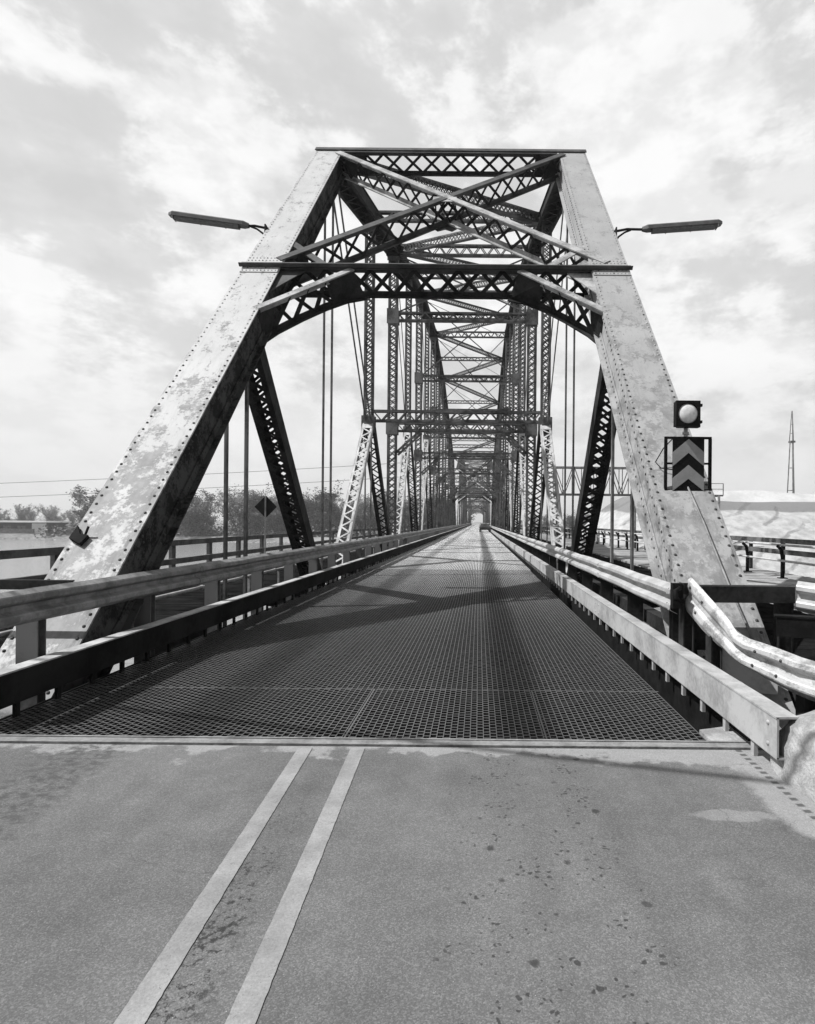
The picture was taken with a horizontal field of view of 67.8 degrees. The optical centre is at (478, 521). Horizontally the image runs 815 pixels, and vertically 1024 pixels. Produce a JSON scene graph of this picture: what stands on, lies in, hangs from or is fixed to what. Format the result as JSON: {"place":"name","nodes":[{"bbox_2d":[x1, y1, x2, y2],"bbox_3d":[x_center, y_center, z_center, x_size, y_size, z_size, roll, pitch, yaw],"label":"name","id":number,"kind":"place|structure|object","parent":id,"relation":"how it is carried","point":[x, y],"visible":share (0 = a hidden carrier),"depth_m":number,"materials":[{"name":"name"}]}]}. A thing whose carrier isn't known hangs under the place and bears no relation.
{"place":"outdoors","nodes":[
{"label":"outdoors","id":0,"kind":"place"},
{"bbox_2d":[0,521,70,533],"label":"building","id":1,"kind":"structure","parent":0,"point":[30,527],"depth_m":254.86,"materials":[{"name":"paint"}]},
{"bbox_2d":[11,477,391,496],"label":"power line","id":2,"kind":"object","parent":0,"point":[198,488],"visible":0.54,"depth_m":201.29,"materials":[{"name":"metal"}]},
{"bbox_2d":[0,540,403,647],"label":"walkway","id":3,"kind":"structure","parent":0,"point":[175,605],"depth_m":12.79,"materials":[{"name":"grey wood"}]},
{"bbox_2d":[0,579,74,589],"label":"barrier frame","id":4,"kind":"object","parent":3,"relation":"on","point":[12,584],"visible":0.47,"depth_m":6.29,"materials":[{"name":"metal"}]},
{"bbox_2d":[0,524,446,579],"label":"railing","id":5,"kind":"object","parent":3,"relation":"on","point":[53,553],"visible":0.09,"depth_m":18.03,"materials":[{"name":"grey metal"}]},
{"bbox_2d":[255,496,276,553],"bbox_3d":[-7.553,0.332,21.262,0.800,2.520,0.053,1,0,0],"label":"diamond sign","id":6,"kind":"object","parent":3,"relation":"on","point":[265,506],"visible":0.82,"depth_m":21.28,"materials":[{"name":"black metal"}]},
{"bbox_2d":[15,462,408,482],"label":"power line","id":7,"kind":"object","parent":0,"point":[214,473],"visible":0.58,"depth_m":201.33,"materials":[{"name":"metal"}]},
{"bbox_2d":[0,518,651,626],"bbox_3d":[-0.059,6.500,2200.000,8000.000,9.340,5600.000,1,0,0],"label":"ground","id":8,"kind":"structure","parent":0,"point":[37,535],"depth_m":236.91,"materials":[{"name":"soil"}]},
{"bbox_2d":[0,509,11,520],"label":"tree","id":9,"kind":"object","parent":8,"relation":"on","point":[2,516],"visible":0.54,"depth_m":279.40,"materials":[{"name":"grey plant"}]},
{"bbox_2d":[0,513,14,520],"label":"tree","id":10,"kind":"object","parent":8,"relation":"on","point":[7,519],"visible":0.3,"depth_m":332.27,"materials":[{"name":"grey plant"}]},
{"bbox_2d":[13,511,32,520],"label":"tree","id":11,"kind":"object","parent":8,"relation":"on","point":[23,517],"visible":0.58,"depth_m":291.46,"materials":[{"name":"grey plant"}]},
{"bbox_2d":[14,503,35,520],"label":"tree","id":12,"kind":"object","parent":8,"relation":"on","point":[17,509],"visible":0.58,"depth_m":309.13,"materials":[{"name":"grey plant"}]},
{"bbox_2d":[24,506,43,520],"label":"tree","id":13,"kind":"object","parent":8,"relation":"on","point":[33,515],"visible":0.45,"depth_m":327.59,"materials":[{"name":"grey plant"}]},
{"bbox_2d":[34,504,56,520],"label":"tree","id":14,"kind":"object","parent":8,"relation":"on","point":[46,511],"visible":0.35,"depth_m":322.68,"materials":[{"name":"grey plant"}]},
{"bbox_2d":[37,507,62,520],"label":"tree","id":15,"kind":"object","parent":8,"relation":"on","point":[52,516],"visible":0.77,"depth_m":285.18,"materials":[{"name":"grey plant"}]},
{"bbox_2d":[56,512,67,520],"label":"tree","id":16,"kind":"object","parent":8,"relation":"on","point":[62,517],"visible":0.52,"depth_m":333.20,"materials":[{"name":"grey plant"}]},
{"bbox_2d":[66,510,78,526],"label":"tree","id":17,"kind":"object","parent":8,"relation":"on","point":[71,517],"visible":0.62,"depth_m":318.37,"materials":[{"name":"grey plant"}]},
{"bbox_2d":[62,484,96,534],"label":"tree","id":18,"kind":"object","parent":8,"relation":"on","point":[79,495],"visible":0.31,"depth_m":235.12,"materials":[{"name":"grey plant"}]},
{"bbox_2d":[175,493,211,536],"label":"tree","id":19,"kind":"object","parent":8,"relation":"on","point":[187,519],"visible":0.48,"depth_m":234.69,"materials":[{"name":"grey plant"}]},
{"bbox_2d":[177,489,221,535],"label":"tree","id":20,"kind":"object","parent":8,"relation":"on","point":[210,498],"visible":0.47,"depth_m":242.54,"materials":[{"name":"grey plant"}]},
{"bbox_2d":[198,495,223,532],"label":"tree","id":21,"kind":"object","parent":8,"relation":"on","point":[213,511],"visible":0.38,"depth_m":256.23,"materials":[{"name":"grey plant"}]},
{"bbox_2d":[218,487,243,526],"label":"tree","id":22,"kind":"object","parent":8,"relation":"on","point":[235,496],"visible":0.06,"depth_m":263.52,"materials":[{"name":"grey plant"}]},
{"bbox_2d":[34,522,436,537],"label":"undergrowth","id":23,"kind":"object","parent":8,"relation":"on","point":[67,532],"visible":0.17,"depth_m":239.79,"materials":[{"name":"grey plant"}]},
{"bbox_2d":[217,484,253,534],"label":"tree","id":24,"kind":"object","parent":8,"relation":"on","point":[235,499],"visible":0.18,"depth_m":248.22,"materials":[{"name":"grey plant"}]},
{"bbox_2d":[217,487,260,535],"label":"tree","id":25,"kind":"object","parent":8,"relation":"on","point":[236,505],"visible":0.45,"depth_m":239.66,"materials":[{"name":"grey plant"}]},
{"bbox_2d":[215,488,265,497],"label":"tree","id":26,"kind":"object","parent":8,"relation":"on","point":[241,493],"visible":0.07,"depth_m":264.51,"materials":[{"name":"grey plant"}]},
{"bbox_2d":[222,506,262,530],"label":"tree","id":27,"kind":"object","parent":8,"relation":"on","point":[234,518],"visible":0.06,"depth_m":248.23,"materials":[{"name":"grey plant"}]},
{"bbox_2d":[230,482,271,535],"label":"tree","id":28,"kind":"object","parent":8,"relation":"on","point":[251,516],"visible":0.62,"depth_m":238.98,"materials":[{"name":"grey plant"}]},
{"bbox_2d":[252,487,280,533],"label":"tree","id":29,"kind":"object","parent":8,"relation":"on","point":[273,498],"visible":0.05,"depth_m":251.35,"materials":[{"name":"grey plant"}]},
{"bbox_2d":[253,492,292,533],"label":"tree","id":30,"kind":"object","parent":8,"relation":"on","point":[275,514],"visible":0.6,"depth_m":239.21,"materials":[{"name":"grey plant"}]},
{"bbox_2d":[266,493,306,533],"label":"tree","id":31,"kind":"object","parent":8,"relation":"on","point":[282,521],"visible":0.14,"depth_m":241.21,"materials":[{"name":"grey plant"}]},
{"bbox_2d":[274,489,314,532],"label":"tree","id":32,"kind":"object","parent":8,"relation":"on","point":[307,500],"visible":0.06,"depth_m":246.25,"materials":[{"name":"grey plant"}]},
{"bbox_2d":[300,479,344,536],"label":"tree","id":33,"kind":"object","parent":8,"relation":"on","point":[312,506],"visible":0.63,"depth_m":242.56,"materials":[{"name":"grey plant"}]},
{"bbox_2d":[314,491,343,529],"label":"tree","id":34,"kind":"object","parent":8,"relation":"on","point":[334,501],"visible":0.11,"depth_m":255.34,"materials":[{"name":"grey plant"}]},
{"bbox_2d":[316,500,353,529],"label":"tree","id":35,"kind":"object","parent":8,"relation":"on","point":[335,513],"visible":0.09,"depth_m":254.44,"materials":[{"name":"grey plant"}]},
{"bbox_2d":[328,503,343,527],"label":"tree","id":36,"kind":"object","parent":8,"relation":"on","point":[340,516],"visible":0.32,"depth_m":252.66,"materials":[{"name":"grey plant"}]},
{"bbox_2d":[336,497,356,529],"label":"tree","id":37,"kind":"object","parent":8,"relation":"on","point":[347,515],"visible":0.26,"depth_m":256.29,"materials":[{"name":"grey plant"}]},
{"bbox_2d":[345,494,378,535],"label":"tree","id":38,"kind":"object","parent":8,"relation":"on","point":[359,523],"visible":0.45,"depth_m":256.03,"materials":[{"name":"grey plant"}]},
{"bbox_2d":[356,495,391,534],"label":"tree","id":39,"kind":"object","parent":8,"relation":"on","point":[368,516],"visible":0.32,"depth_m":251.51,"materials":[{"name":"grey plant"}]},
{"bbox_2d":[366,499,390,530],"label":"tree","id":40,"kind":"object","parent":8,"relation":"on","point":[373,518],"visible":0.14,"depth_m":254.18,"materials":[{"name":"grey plant"}]},
{"bbox_2d":[375,500,406,531],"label":"tree","id":41,"kind":"object","parent":8,"relation":"on","point":[390,514],"visible":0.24,"depth_m":245.31,"materials":[{"name":"grey plant"}]},
{"bbox_2d":[377,489,413,530],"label":"tree","id":42,"kind":"object","parent":8,"relation":"on","point":[399,507],"visible":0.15,"depth_m":266.83,"materials":[{"name":"grey plant"}]},
{"bbox_2d":[397,505,409,528],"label":"tree","id":43,"kind":"object","parent":8,"relation":"on","point":[402,521],"visible":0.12,"depth_m":276.98,"materials":[{"name":"grey plant"}]},
{"bbox_2d":[399,499,413,524],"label":"tree","id":44,"kind":"object","parent":8,"relation":"on","point":[407,514],"visible":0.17,"depth_m":272.82,"materials":[{"name":"grey plant"}]},
{"bbox_2d":[403,495,422,529],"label":"tree","id":45,"kind":"object","parent":8,"relation":"on","point":[405,517],"visible":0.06,"depth_m":268.86,"materials":[{"name":"grey plant"}]},
{"bbox_2d":[409,493,438,527],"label":"tree","id":46,"kind":"object","parent":8,"relation":"on","point":[426,511],"visible":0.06,"depth_m":256.19,"materials":[{"name":"grey plant"}]},
{"bbox_2d":[417,493,450,527],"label":"tree","id":47,"kind":"object","parent":8,"relation":"on","point":[425,518],"visible":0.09,"depth_m":249.89,"materials":[{"name":"grey plant"}]},
{"bbox_2d":[463,507,477,522],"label":"tree","id":48,"kind":"object","parent":8,"relation":"on","point":[470,514],"visible":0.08,"depth_m":277.17,"materials":[{"name":"grey plant"}]},
{"bbox_2d":[542,514,553,532],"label":"tree","id":49,"kind":"object","parent":8,"relation":"on","point":[544,521],"visible":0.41,"depth_m":312.93,"materials":[{"name":"grey plant"}]},
{"bbox_2d":[563,513,575,535],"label":"tree","id":50,"kind":"object","parent":8,"relation":"on","point":[568,520],"visible":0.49,"depth_m":303.13,"materials":[{"name":"grey plant"}]},
{"bbox_2d":[582,496,814,577],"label":"stockpile","id":51,"kind":"object","parent":8,"relation":"on","point":[789,520],"visible":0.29,"depth_m":82.17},
{"bbox_2d":[553,466,723,540],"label":"conveyor gantry","id":52,"kind":"object","parent":51,"relation":"on","point":[576,494],"visible":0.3,"depth_m":75.06,"materials":[{"name":"metal"}]},
{"bbox_2d":[713,490,814,501],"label":"stockpile","id":53,"kind":"object","parent":8,"relation":"on","point":[752,496],"visible":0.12,"depth_m":141.27,"materials":[{"name":"white"}]},
{"bbox_2d":[787,411,795,492],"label":"radio mast","id":54,"kind":"object","parent":8,"relation":"on","point":[792,442],"visible":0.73,"depth_m":200.12,"materials":[{"name":"metal"}]},
{"bbox_2d":[0,538,806,672],"bbox_3d":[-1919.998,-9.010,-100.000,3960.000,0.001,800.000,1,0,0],"label":"river","id":55,"kind":"structure","parent":0,"point":[19,567],"depth_m":136.47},
{"bbox_2d":[0,538,335,542],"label":"bank stones","id":56,"kind":"object","parent":55,"relation":"in","point":[69,539],"visible":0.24,"depth_m":224.31,"materials":[{"name":"stone"}]},
{"bbox_2d":[0,743,814,1023],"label":"road","id":57,"kind":"structure","parent":0,"point":[452,885],"depth_m":2.76,"materials":[{"name":"grey asphalt"}]},
{"bbox_2d":[113,748,311,1023],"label":"road marking","id":58,"kind":"object","parent":57,"relation":"on","point":[143,1000],"visible":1,"depth_m":2.56,"materials":[{"name":"paint"}]},
{"bbox_2d":[225,748,364,1023],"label":"road marking","id":59,"kind":"object","parent":57,"relation":"on","point":[249,1000],"visible":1,"depth_m":2.56,"materials":[{"name":"paint"}]},
{"bbox_2d":[0,734,762,749],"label":"road joint","id":60,"kind":"object","parent":57,"relation":"on","point":[373,742],"visible":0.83,"depth_m":4.52,"materials":[{"name":"metal"}]},
{"bbox_2d":[770,710,814,802],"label":"concrete block","id":61,"kind":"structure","parent":57,"relation":"on","point":[795,768],"depth_m":3.83,"materials":[{"name":"grey concrete"}]},
{"bbox_2d":[0,0,814,522],"label":"sky","id":62,"kind":"structure","parent":0,"point":[117,116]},
{"bbox_2d":[506,529,814,660],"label":"walkway","id":63,"kind":"structure","parent":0,"point":[803,647],"depth_m":9.61,"materials":[{"name":"grey wood"}]},
{"bbox_2d":[796,581,814,613],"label":"guardrail","id":64,"kind":"object","parent":63,"relation":"on","point":[805,600],"visible":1,"depth_m":6.13,"materials":[{"name":"metal"}]},
{"bbox_2d":[699,726,746,740],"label":"pavement","id":65,"kind":"structure","parent":0,"point":[716,734],"depth_m":4.75,"materials":[{"name":"concrete"}]},
{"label":"bridge pier","id":66,"kind":"object","parent":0,"visible":0},
{"bbox_2d":[0,147,795,740],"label":"truss span","id":67,"kind":"object","parent":66,"relation":"on","point":[132,519],"visible":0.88,"depth_m":13.00,"materials":[{"name":"white paint"}]},
{"bbox_2d":[0,538,407,637],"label":"utility pipe","id":68,"kind":"object","parent":67,"relation":"attached to","point":[6,633],"visible":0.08,"depth_m":12.15,"materials":[{"name":"grey metal"}]},
{"bbox_2d":[168,211,267,233],"bbox_3d":[-6.006,-6.831,13.896,2.229,0.573,0.240,1,0,-3],"label":"street lamp","id":69,"kind":"object","parent":67,"relation":"attached to","point":[199,219],"visible":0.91,"depth_m":13.81,"materials":[{"name":"metal"}]},
{"bbox_2d":[0,523,470,709],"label":"guardrail","id":70,"kind":"object","parent":67,"relation":"attached to","point":[28,612],"visible":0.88,"depth_m":7.41,"materials":[{"name":"grey metal"}]},
{"bbox_2d":[0,569,706,740],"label":"bridge roadway","id":71,"kind":"structure","parent":67,"relation":"attached to","point":[463,654],"depth_m":6.41,"materials":[{"name":"metal"}]},
{"bbox_2d":[0,524,471,716],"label":"curb rail","id":72,"kind":"object","parent":71,"relation":"on","point":[28,679],"visible":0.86,"depth_m":6.93,"materials":[{"name":"grey metal"}]},
{"bbox_2d":[491,529,798,759],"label":"curb rail","id":73,"kind":"object","parent":71,"relation":"on","point":[754,716],"visible":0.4,"depth_m":5.61,"materials":[{"name":"metal"}]},
{"bbox_2d":[366,538,530,570],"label":"bridge roadway","id":74,"kind":"structure","parent":67,"relation":"attached to","point":[465,554],"depth_m":27.78,"materials":[{"name":"metal"}]},
{"bbox_2d":[441,525,495,538],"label":"bridge roadway","id":75,"kind":"structure","parent":67,"relation":"attached to","point":[471,531],"depth_m":83.41,"materials":[{"name":"metal"}]},
{"bbox_2d":[479,523,490,531],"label":"car","id":76,"kind":"object","parent":75,"relation":"on","point":[485,526],"visible":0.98,"depth_m":95.80,"materials":[{"name":"paint"}]},
{"bbox_2d":[490,525,678,643],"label":"guardrail","id":77,"kind":"object","parent":67,"relation":"attached to","point":[639,586],"visible":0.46,"depth_m":9.99,"materials":[{"name":"metal"}]},
{"bbox_2d":[497,526,814,614],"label":"walkway","id":78,"kind":"structure","parent":67,"relation":"attached to","point":[641,560],"depth_m":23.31,"materials":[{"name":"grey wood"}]},
{"bbox_2d":[501,523,814,578],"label":"railing","id":79,"kind":"object","parent":78,"relation":"on","point":[782,560],"visible":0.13,"depth_m":18.10,"materials":[{"name":"grey metal"}]},
{"bbox_2d":[518,524,814,568],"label":"railing","id":80,"kind":"object","parent":78,"relation":"on","point":[751,548],"visible":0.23,"depth_m":20.50,"materials":[{"name":"metal"}]},
{"bbox_2d":[614,219,722,238],"bbox_3d":[4.361,-6.696,13.902,2.454,0.490,0.240,1,0,3],"label":"street lamp","id":81,"kind":"object","parent":67,"relation":"attached to","point":[688,226],"visible":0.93,"depth_m":13.81,"materials":[{"name":"metal"}]},
{"bbox_2d":[664,436,711,490],"bbox_3d":[2.786,-0.668,8.131,0.625,0.927,0.301,1,0,0],"label":"chevron sign","id":82,"kind":"object","parent":67,"relation":"attached to","point":[687,463],"visible":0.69,"depth_m":7.99,"materials":[{"name":"black metal"}]},
{"bbox_2d":[673,400,702,436],"bbox_3d":[2.780,-1.363,7.982,0.344,0.475,0.185,1,0,0],"label":"warning signal","id":83,"kind":"object","parent":82,"relation":"on","point":[687,414],"visible":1,"depth_m":7.93,"materials":[{"name":"black paint"}]},
{"bbox_2d":[670,577,814,715],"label":"guardrail","id":84,"kind":"object","parent":67,"relation":"attached to","point":[757,666],"visible":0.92,"depth_m":5.85,"materials":[{"name":"metal"}]},
{"bbox_2d":[694,585,794,654],"bbox_3d":[2.789,1.262,6.370,1.040,1.166,0.160,1,0,0],"label":"barrier frame","id":85,"kind":"object","parent":67,"relation":"attached to","point":[781,598],"visible":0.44,"depth_m":6.29,"materials":[{"name":"metal"}]},
{"bbox_2d":[774,614,814,638],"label":"side barrier","id":86,"kind":"object","parent":67,"relation":"attached to","point":[797,626],"visible":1,"depth_m":5.68,"materials":[{"name":"black metal"}]},
{"bbox_2d":[455,457,492,530],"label":"truss span","id":87,"kind":"object","parent":66,"relation":"on","point":[462,505],"visible":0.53,"depth_m":140.36,"materials":[{"name":"metal"}]},
{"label":"bridge pier","id":88,"kind":"object","parent":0,"visible":0},
{"bbox_2d":[467,481,485,522],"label":"truss span","id":89,"kind":"object","parent":88,"relation":"on","point":[469,511],"visible":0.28,"depth_m":257.97,"materials":[{"name":"metal"}]}
]}

